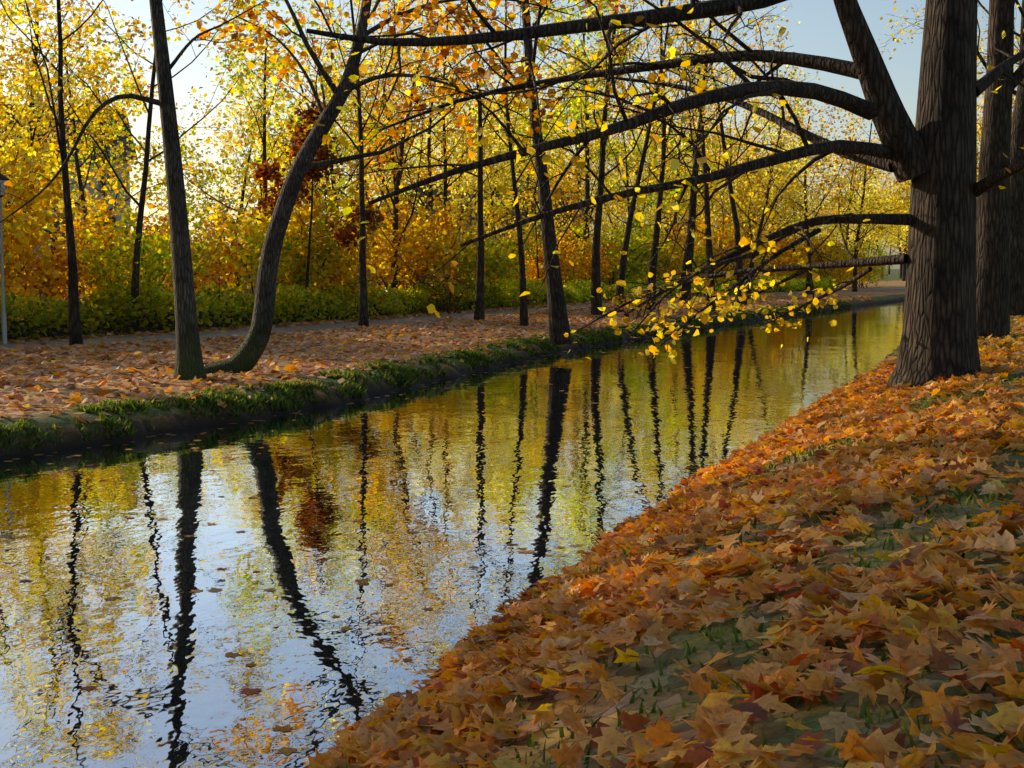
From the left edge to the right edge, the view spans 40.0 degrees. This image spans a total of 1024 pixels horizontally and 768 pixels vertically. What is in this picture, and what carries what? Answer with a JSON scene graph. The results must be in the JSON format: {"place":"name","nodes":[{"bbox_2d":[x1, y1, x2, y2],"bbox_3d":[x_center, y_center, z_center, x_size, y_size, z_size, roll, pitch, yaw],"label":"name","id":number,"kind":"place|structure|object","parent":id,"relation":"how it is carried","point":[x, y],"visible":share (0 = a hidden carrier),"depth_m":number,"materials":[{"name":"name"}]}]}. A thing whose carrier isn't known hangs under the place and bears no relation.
{"place":"outdoors","nodes":[
{"label":"outdoors","id":0,"kind":"place"},
{"bbox_2d":[0,300,904,767],"bbox_3d":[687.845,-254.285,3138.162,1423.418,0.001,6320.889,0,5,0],"label":"canal water","id":1,"kind":"structure","parent":0,"point":[152,646],"depth_m":14.67,"materials":[{"name":"liquid"}]},
{"bbox_2d":[6,303,903,767],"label":"floating leaves","id":2,"kind":"object","parent":1,"relation":"on","point":[288,727],"visible":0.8,"depth_m":13.56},
{"bbox_2d":[0,288,904,347],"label":"path","id":3,"kind":"structure","parent":0,"point":[282,329],"depth_m":51.28,"materials":[{"name":"soil"}]},
{"bbox_2d":[0,0,1021,268],"label":"sky","id":4,"kind":"structure","parent":0,"point":[819,27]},
{"bbox_2d":[0,269,1023,767],"bbox_3d":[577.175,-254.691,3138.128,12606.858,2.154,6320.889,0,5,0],"label":"terrain","id":5,"kind":"structure","parent":0,"point":[628,675],"depth_m":7.62,"materials":[{"name":"green plant"}]},
{"bbox_2d":[0,170,9,343],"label":"street lamp","id":6,"kind":"object","parent":5,"relation":"on","point":[3,179],"visible":0.87,"depth_m":40.16,"materials":[{"name":"metal"}]},
{"bbox_2d":[0,30,72,202],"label":"tree","id":7,"kind":"object","parent":5,"relation":"on","point":[5,117],"visible":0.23,"depth_m":64.80,"materials":[{"name":"yellow plant"}]},
{"bbox_2d":[0,0,85,225],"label":"tree","id":8,"kind":"object","parent":5,"relation":"on","point":[22,115],"visible":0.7,"depth_m":44.30,"materials":[{"name":"yellow plant"}]},
{"bbox_2d":[0,95,101,312],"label":"tree","id":9,"kind":"object","parent":5,"relation":"on","point":[21,246],"visible":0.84,"depth_m":45.66,"materials":[{"name":"yellow plant"}]},
{"bbox_2d":[0,0,108,344],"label":"lawn tree","id":10,"kind":"object","parent":5,"relation":"on","point":[75,333],"visible":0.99,"depth_m":39.05,"materials":[{"name":"brown plant"}]},
{"bbox_2d":[0,35,112,282],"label":"tree","id":11,"kind":"object","parent":5,"relation":"on","point":[53,235],"visible":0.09,"depth_m":76.11,"materials":[{"name":"yellow plant"}]},
{"bbox_2d":[0,200,114,317],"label":"understorey","id":12,"kind":"object","parent":5,"relation":"on","point":[57,252],"visible":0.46,"depth_m":48.41,"materials":[{"name":"yellow plant"}]},
{"bbox_2d":[0,24,121,235],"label":"tree","id":13,"kind":"object","parent":5,"relation":"on","point":[50,122],"visible":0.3,"depth_m":56.47,"materials":[{"name":"yellow plant"}]},
{"bbox_2d":[0,0,134,317],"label":"tree","id":14,"kind":"object","parent":5,"relation":"on","point":[68,8],"visible":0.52,"depth_m":46.87,"materials":[{"name":"yellow plant"}]},
{"bbox_2d":[0,92,137,301],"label":"tree","id":15,"kind":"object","parent":5,"relation":"on","point":[97,166],"depth_m":83.98,"materials":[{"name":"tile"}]},
{"bbox_2d":[0,1,217,316],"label":"tree","id":16,"kind":"object","parent":5,"relation":"on","point":[132,161],"visible":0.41,"depth_m":55.42,"materials":[{"name":"yellow plant"}]},
{"bbox_2d":[0,0,237,268],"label":"tree","id":17,"kind":"object","parent":5,"relation":"on","point":[132,60],"visible":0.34,"depth_m":65.65,"materials":[{"name":"yellow plant"}]},
{"bbox_2d":[0,0,278,379],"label":"straight tree","id":18,"kind":"object","parent":5,"relation":"on","point":[189,363],"visible":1,"depth_m":27.57,"materials":[{"name":"brown plant"}]},
{"bbox_2d":[75,197,227,311],"bbox_3d":[-13.169,-4.027,49.033,5.087,4.771,5.029,2,5,21],"label":"understorey","id":19,"kind":"object","parent":5,"relation":"on","point":[154,262],"visible":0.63,"depth_m":48.02,"materials":[{"name":"yellow plant"}]},
{"bbox_2d":[46,145,262,299],"bbox_3d":[-13.865,-5.484,52.992,6.622,7.141,7.466,3,5,31],"label":"understorey","id":20,"kind":"object","parent":5,"relation":"on","point":[104,220],"visible":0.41,"depth_m":52.95,"materials":[{"name":"yellow plant"}]},
{"bbox_2d":[2,0,316,331],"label":"tree","id":21,"kind":"object","parent":5,"relation":"on","point":[239,4],"visible":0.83,"depth_m":45.48,"materials":[{"name":"yellow plant"}]},
{"bbox_2d":[142,206,248,295],"bbox_3d":[-13.115,-4.699,56.912,5.400,4.926,5.166,-2,5,-20],"label":"understorey","id":22,"kind":"object","parent":5,"relation":"on","point":[222,267],"visible":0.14,"depth_m":57.49,"materials":[{"name":"yellow plant"}]},
{"bbox_2d":[150,42,303,245],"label":"tree","id":23,"kind":"object","parent":5,"relation":"on","point":[243,185],"visible":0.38,"depth_m":83.80,"materials":[{"name":"yellow plant"}]},
{"bbox_2d":[106,0,403,245],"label":"tree","id":24,"kind":"object","parent":5,"relation":"on","point":[264,151],"visible":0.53,"depth_m":60.68,"materials":[{"name":"yellow plant"}]},
{"bbox_2d":[182,45,335,246],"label":"tree","id":25,"kind":"object","parent":5,"relation":"on","point":[207,118],"visible":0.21,"depth_m":90.57,"materials":[{"name":"yellow plant"}]},
{"bbox_2d":[205,151,390,305],"bbox_3d":[-8.965,-6.171,60.236,8.780,7.377,7.788,1,5,16],"label":"understorey","id":26,"kind":"object","parent":5,"relation":"on","point":[298,225],"visible":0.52,"depth_m":58.67,"materials":[{"name":"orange plant"}]},
{"bbox_2d":[237,101,388,306],"bbox_3d":[-7.834,-6.882,57.722,4.915,8.974,4.688,3,6,37],"label":"beech tree","id":27,"kind":"object","parent":5,"relation":"on","point":[322,154],"visible":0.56,"depth_m":56.85,"materials":[{"name":"red plant"}]},
{"bbox_2d":[224,1,409,221],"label":"tree","id":28,"kind":"object","parent":5,"relation":"on","point":[324,98],"visible":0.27,"depth_m":74.07,"materials":[{"name":"yellow plant"}]},
{"bbox_2d":[234,33,426,231],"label":"tree","id":29,"kind":"object","parent":5,"relation":"on","point":[317,46],"visible":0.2,"depth_m":77.32,"materials":[{"name":"yellow plant"}]},
{"bbox_2d":[303,221,385,292],"bbox_3d":[-8.341,-5.215,64.489,4.764,4.691,4.980,4,6,42],"label":"understorey","id":30,"kind":"object","parent":5,"relation":"on","point":[374,278],"visible":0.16,"depth_m":64.28,"materials":[{"name":"orange plant"}]},
{"bbox_2d":[211,0,483,325],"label":"lawn tree","id":31,"kind":"object","parent":5,"relation":"on","point":[363,318],"visible":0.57,"depth_m":52.74,"materials":[{"name":"yellow plant"}]},
{"bbox_2d":[246,38,451,222],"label":"tree","id":32,"kind":"object","parent":5,"relation":"on","point":[409,155],"visible":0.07,"depth_m":102.56,"materials":[{"name":"yellow plant"}]},
{"bbox_2d":[269,0,437,290],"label":"tree","id":33,"kind":"object","parent":5,"relation":"on","point":[337,58],"visible":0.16,"depth_m":83.74,"materials":[{"name":"plant"}]},
{"bbox_2d":[318,0,477,213],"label":"leaning tree","id":34,"kind":"object","parent":5,"relation":"on","point":[385,99],"visible":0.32,"depth_m":75.48,"materials":[{"name":"yellow plant"}]},
{"bbox_2d":[185,0,625,374],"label":"tree","id":35,"kind":"object","parent":5,"relation":"on","point":[246,355],"visible":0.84,"depth_m":29.28,"materials":[{"name":"brown plant"}]},
{"bbox_2d":[322,173,493,302],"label":"understorey","id":36,"kind":"object","parent":5,"relation":"on","point":[437,256],"visible":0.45,"depth_m":68.94,"materials":[{"name":"yellow plant"}]},
{"bbox_2d":[322,0,503,288],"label":"tree","id":37,"kind":"object","parent":5,"relation":"on","point":[398,177],"visible":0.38,"depth_m":68.71,"materials":[{"name":"yellow plant"}]},
{"bbox_2d":[301,0,543,280],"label":"leaning tree","id":38,"kind":"object","parent":5,"relation":"on","point":[445,184],"visible":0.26,"depth_m":76.60,"materials":[{"name":"yellow plant"}]},
{"bbox_2d":[370,197,475,290],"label":"understorey","id":39,"kind":"object","parent":5,"relation":"on","point":[440,225],"visible":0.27,"depth_m":71.38,"materials":[{"name":"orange plant"}]},
{"bbox_2d":[322,0,558,319],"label":"lawn tree","id":40,"kind":"object","parent":5,"relation":"on","point":[479,312],"visible":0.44,"depth_m":57.58,"materials":[{"name":"yellow plant"}]},
{"bbox_2d":[372,62,523,197],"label":"tree","id":41,"kind":"object","parent":5,"relation":"on","point":[438,115],"visible":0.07,"depth_m":132.49,"materials":[{"name":"yellow plant"}]},
{"bbox_2d":[368,171,528,291],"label":"understorey","id":42,"kind":"object","parent":5,"relation":"on","point":[383,209],"visible":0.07,"depth_m":76.90,"materials":[{"name":"orange plant"}]},
{"bbox_2d":[424,279,472,312],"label":"brown shrub","id":43,"kind":"object","parent":5,"relation":"on","point":[443,300],"visible":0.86,"depth_m":67.45,"materials":[{"name":"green plant"}]},
{"bbox_2d":[348,0,552,277],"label":"tree","id":44,"kind":"object","parent":5,"relation":"on","point":[494,147],"visible":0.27,"depth_m":83.75,"materials":[{"name":"yellow plant"}]},
{"bbox_2d":[412,102,507,184],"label":"tree","id":45,"kind":"object","parent":5,"relation":"on","point":[437,146],"visible":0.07,"depth_m":114.27,"materials":[{"name":"yellow plant"}]},
{"bbox_2d":[372,0,571,345],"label":"ivy tree","id":46,"kind":"object","parent":5,"relation":"on","point":[558,320],"visible":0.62,"depth_m":43.34,"materials":[{"name":"brown plant"}]},
{"bbox_2d":[429,203,543,299],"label":"understorey","id":47,"kind":"object","parent":5,"relation":"on","point":[497,258],"visible":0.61,"depth_m":74.21,"materials":[{"name":"yellow plant"}]},
{"bbox_2d":[378,179,594,284],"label":"tree","id":48,"kind":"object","parent":5,"relation":"on","point":[512,215],"depth_m":106.97,"materials":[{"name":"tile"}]},
{"bbox_2d":[422,80,557,246],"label":"tree","id":49,"kind":"object","parent":5,"relation":"on","point":[496,191],"visible":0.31,"depth_m":96.15,"materials":[{"name":"yellow plant"}]},
{"bbox_2d":[451,138,554,276],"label":"tree","id":50,"kind":"object","parent":5,"relation":"on","point":[503,169],"visible":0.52,"depth_m":81.88,"materials":[{"name":"plant"}]},
{"bbox_2d":[0,294,1023,767],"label":"fallen leaves","id":51,"kind":"object","parent":5,"relation":"on","point":[556,652],"depth_m":7.82,"materials":[{"name":"plant"}]},
{"bbox_2d":[207,203,354,303],"bbox_3d":[-9.584,-5.146,58.971,6.088,5.292,6.159,-3,6,-35],"label":"understorey","id":52,"kind":"object","parent":51,"relation":"on","point":[252,252],"visible":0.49,"depth_m":58.24,"materials":[{"name":"orange plant"}]},
{"bbox_2d":[0,270,588,340],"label":"dark hedge","id":53,"kind":"object","parent":51,"relation":"on","point":[49,318],"visible":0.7,"depth_m":50.62,"materials":[{"name":"green plant"}]},
{"bbox_2d":[0,299,1023,767],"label":"grass tufts","id":54,"kind":"object","parent":51,"relation":"on","point":[244,401],"visible":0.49,"depth_m":21.97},
{"bbox_2d":[602,285,665,317],"bbox_3d":[5.551,-3.692,62.368,2.970,1.747,2.112,-2,5,-20],"label":"gold shrub","id":55,"kind":"object","parent":51,"relation":"on","point":[641,308],"visible":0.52,"depth_m":62.39,"materials":[{"name":"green plant"}]},
{"bbox_2d":[420,37,612,277],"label":"tree","id":56,"kind":"object","parent":5,"relation":"on","point":[527,183],"visible":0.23,"depth_m":106.08,"materials":[{"name":"yellow plant"}]},
{"bbox_2d":[415,0,645,325],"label":"lawn tree","id":57,"kind":"object","parent":5,"relation":"on","point":[523,305],"visible":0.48,"depth_m":52.50,"materials":[{"name":"yellow plant"}]},
{"bbox_2d":[499,227,585,282],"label":"understorey","id":58,"kind":"object","parent":5,"relation":"on","point":[540,255],"visible":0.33,"depth_m":89.61,"materials":[{"name":"yellow plant"}]},
{"bbox_2d":[514,137,589,281],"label":"tree","id":59,"kind":"object","parent":5,"relation":"on","point":[551,184],"visible":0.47,"depth_m":85.14,"materials":[{"name":"yellow plant"}]},
{"bbox_2d":[489,143,624,257],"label":"tree","id":60,"kind":"object","parent":5,"relation":"on","point":[579,225],"visible":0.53,"depth_m":90.51,"materials":[{"name":"yellow plant"}]},
{"bbox_2d":[533,174,603,246],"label":"tree","id":61,"kind":"object","parent":5,"relation":"on","point":[573,198],"visible":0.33,"depth_m":104.28,"materials":[{"name":"yellow plant"}]},
{"bbox_2d":[484,11,684,226],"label":"tree","id":62,"kind":"object","parent":5,"relation":"on","point":[576,128],"visible":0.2,"depth_m":112.81,"materials":[{"name":"yellow plant"}]},
{"bbox_2d":[555,227,622,280],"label":"understorey","id":63,"kind":"object","parent":5,"relation":"on","point":[588,262],"visible":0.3,"depth_m":96.25,"materials":[{"name":"yellow plant"}]},
{"bbox_2d":[465,0,736,278],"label":"tree","id":64,"kind":"object","parent":5,"relation":"on","point":[588,177],"visible":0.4,"depth_m":98.49,"materials":[{"name":"yellow plant"}]},
{"bbox_2d":[498,0,722,315],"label":"tree","id":65,"kind":"object","parent":5,"relation":"on","point":[596,301],"visible":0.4,"depth_m":63.79,"materials":[{"name":"yellow plant"}]},
{"bbox_2d":[557,200,672,288],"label":"understorey","id":66,"kind":"object","parent":5,"relation":"on","point":[620,234],"visible":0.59,"depth_m":101.34,"materials":[{"name":"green plant"}]},
{"bbox_2d":[573,92,681,247],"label":"tree","id":67,"kind":"object","parent":5,"relation":"on","point":[615,184],"visible":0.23,"depth_m":111.13,"materials":[{"name":"yellow plant"}]},
{"bbox_2d":[602,165,671,243],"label":"tree","id":68,"kind":"object","parent":5,"relation":"on","point":[652,215],"visible":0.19,"depth_m":116.28,"materials":[{"name":"yellow plant"}]},
{"bbox_2d":[601,214,679,284],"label":"understorey","id":69,"kind":"object","parent":5,"relation":"on","point":[659,271],"visible":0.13,"depth_m":109.66,"materials":[{"name":"orange plant"}]},
{"bbox_2d":[574,84,707,228],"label":"tree","id":70,"kind":"object","parent":5,"relation":"on","point":[638,167],"visible":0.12,"depth_m":132.52,"materials":[{"name":"yellow plant"}]},
{"bbox_2d":[551,0,763,311],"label":"tree","id":71,"kind":"object","parent":5,"relation":"on","point":[622,270],"visible":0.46,"depth_m":67.79,"materials":[{"name":"yellow plant"}]},
{"bbox_2d":[592,81,728,240],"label":"tree","id":72,"kind":"object","parent":5,"relation":"on","point":[681,167],"visible":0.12,"depth_m":137.85,"materials":[{"name":"yellow plant"}]},
{"bbox_2d":[304,0,1023,388],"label":"tree","id":73,"kind":"object","parent":5,"relation":"on","point":[932,154],"visible":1,"depth_m":19.44,"materials":[{"name":"brown plant"}]},
{"bbox_2d":[638,212,705,281],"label":"understorey","id":74,"kind":"object","parent":5,"relation":"on","point":[679,267],"visible":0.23,"depth_m":110.81,"materials":[{"name":"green plant"}]},
{"bbox_2d":[583,58,762,236],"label":"tree","id":75,"kind":"object","parent":5,"relation":"on","point":[702,189],"visible":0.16,"depth_m":128.35,"materials":[{"name":"yellow plant"}]},
{"bbox_2d":[563,0,799,309],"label":"lawn tree","id":76,"kind":"object","parent":5,"relation":"on","point":[654,250],"visible":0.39,"depth_m":70.63,"materials":[{"name":"yellow plant"}]},
{"bbox_2d":[619,105,757,230],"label":"tree","id":77,"kind":"object","parent":5,"relation":"on","point":[707,171],"visible":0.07,"depth_m":146.81,"materials":[{"name":"yellow plant"}]},
{"bbox_2d":[562,271,838,301],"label":"lime hedge","id":78,"kind":"object","parent":5,"relation":"on","point":[824,283],"visible":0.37,"depth_m":110.89,"materials":[{"name":"green plant"}]},
{"bbox_2d":[597,0,810,299],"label":"tree","id":79,"kind":"object","parent":5,"relation":"on","point":[689,248],"visible":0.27,"depth_m":90.78,"materials":[{"name":"yellow plant"}]},
{"bbox_2d":[673,217,746,284],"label":"understorey","id":80,"kind":"object","parent":5,"relation":"on","point":[732,241],"visible":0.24,"depth_m":117.64,"materials":[{"name":"yellow plant"}]},
{"bbox_2d":[671,214,749,272],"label":"understorey","id":81,"kind":"object","parent":5,"relation":"on","point":[722,240],"visible":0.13,"depth_m":124.10,"materials":[{"name":"yellow plant"}]},
{"bbox_2d":[640,2,811,312],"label":"tree","id":82,"kind":"object","parent":5,"relation":"on","point":[709,251],"visible":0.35,"depth_m":70.40,"materials":[{"name":"yellow plant"}]},
{"bbox_2d":[643,15,819,304],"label":"tree","id":83,"kind":"object","parent":5,"relation":"on","point":[737,237],"visible":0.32,"depth_m":82.53,"materials":[{"name":"yellow plant"}]},
{"bbox_2d":[667,135,808,238],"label":"tree","id":84,"kind":"object","parent":5,"relation":"on","point":[779,217],"visible":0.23,"depth_m":134.22,"materials":[{"name":"yellow plant"}]},
{"bbox_2d":[682,65,813,233],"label":"tree","id":85,"kind":"object","parent":5,"relation":"on","point":[746,117],"visible":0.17,"depth_m":150.10,"materials":[{"name":"yellow plant"}]},
{"bbox_2d":[710,132,797,252],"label":"tree","id":86,"kind":"object","parent":5,"relation":"on","point":[756,200],"visible":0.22,"depth_m":136.47,"materials":[{"name":"yellow plant"}]},
{"bbox_2d":[683,39,836,294],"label":"tree","id":87,"kind":"object","parent":5,"relation":"on","point":[764,206],"visible":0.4,"depth_m":113.72,"materials":[{"name":"yellow plant"}]},
{"bbox_2d":[741,214,799,277],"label":"understorey","id":88,"kind":"object","parent":5,"relation":"on","point":[776,261],"visible":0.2,"depth_m":139.32,"materials":[{"name":"yellow plant"}]},
{"bbox_2d":[723,110,821,240],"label":"tree","id":89,"kind":"object","parent":5,"relation":"on","point":[787,141],"visible":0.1,"depth_m":151.42,"materials":[{"name":"yellow plant"}]},
{"bbox_2d":[734,105,858,242],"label":"tree","id":90,"kind":"object","parent":5,"relation":"on","point":[810,184],"visible":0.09,"depth_m":167.98,"materials":[{"name":"yellow plant"}]},
{"bbox_2d":[769,217,842,283],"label":"understorey","id":91,"kind":"object","parent":5,"relation":"on","point":[829,250],"visible":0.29,"depth_m":141.76,"materials":[{"name":"yellow plant"}]},
{"bbox_2d":[728,74,897,293],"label":"tree","id":92,"kind":"object","parent":5,"relation":"on","point":[807,231],"visible":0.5,"depth_m":118.72,"materials":[{"name":"yellow plant"}]},
{"bbox_2d":[790,227,848,276],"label":"understorey","id":93,"kind":"object","parent":5,"relation":"on","point":[820,248],"visible":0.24,"depth_m":144.09,"materials":[{"name":"yellow plant"}]},
{"bbox_2d":[818,239,859,283],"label":"understorey","id":94,"kind":"object","parent":5,"relation":"on","point":[843,278],"visible":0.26,"depth_m":150.61,"materials":[{"name":"yellow plant"}]},
{"bbox_2d":[809,228,874,287],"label":"understorey","id":95,"kind":"object","parent":5,"relation":"on","point":[853,243],"visible":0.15,"depth_m":152.85,"materials":[{"name":"yellow plant"}]},
{"bbox_2d":[779,110,909,291],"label":"tree","id":96,"kind":"object","parent":5,"relation":"on","point":[855,254],"visible":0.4,"depth_m":129.69,"materials":[{"name":"yellow plant"}]},
{"bbox_2d":[812,137,894,280],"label":"tree","id":97,"kind":"object","parent":5,"relation":"on","point":[849,234],"visible":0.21,"depth_m":248.41,"materials":[{"name":"yellow plant"}]},
{"bbox_2d":[816,122,897,245],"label":"tree","id":98,"kind":"object","parent":5,"relation":"on","point":[867,210],"visible":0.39,"depth_m":182.90,"materials":[{"name":"yellow plant"}]},
{"bbox_2d":[840,238,887,287],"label":"understorey","id":99,"kind":"object","parent":5,"relation":"on","point":[870,278],"visible":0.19,"depth_m":157.44,"materials":[{"name":"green plant"}]},
{"bbox_2d":[839,165,908,279],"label":"tree","id":100,"kind":"object","parent":5,"relation":"on","point":[877,247],"visible":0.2,"depth_m":278.87,"materials":[{"name":"yellow plant"}]},
{"bbox_2d":[862,172,910,280],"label":"tree","id":101,"kind":"object","parent":5,"relation":"on","point":[904,247],"visible":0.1,"depth_m":249.02,"materials":[{"name":"yellow plant"}]},
{"bbox_2d":[875,101,982,213],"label":"tree","id":102,"kind":"object","parent":5,"relation":"on","point":[907,190],"visible":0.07,"depth_m":117.66,"materials":[{"name":"yellow plant"}]},
{"bbox_2d":[879,0,1023,95],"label":"tree","id":103,"kind":"object","parent":5,"relation":"on","point":[1020,35],"visible":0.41,"depth_m":62.08,"materials":[{"name":"yellow plant"}]},
{"bbox_2d":[976,0,1023,339],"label":"tree","id":104,"kind":"object","parent":5,"relation":"on","point":[993,256],"visible":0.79,"depth_m":30.34,"materials":[{"name":"brown plant"}]},
{"bbox_2d":[1010,5,1023,315],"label":"tree","id":105,"kind":"object","parent":5,"relation":"on","point":[1017,237],"visible":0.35,"depth_m":43.89,"materials":[{"name":"brown plant"}]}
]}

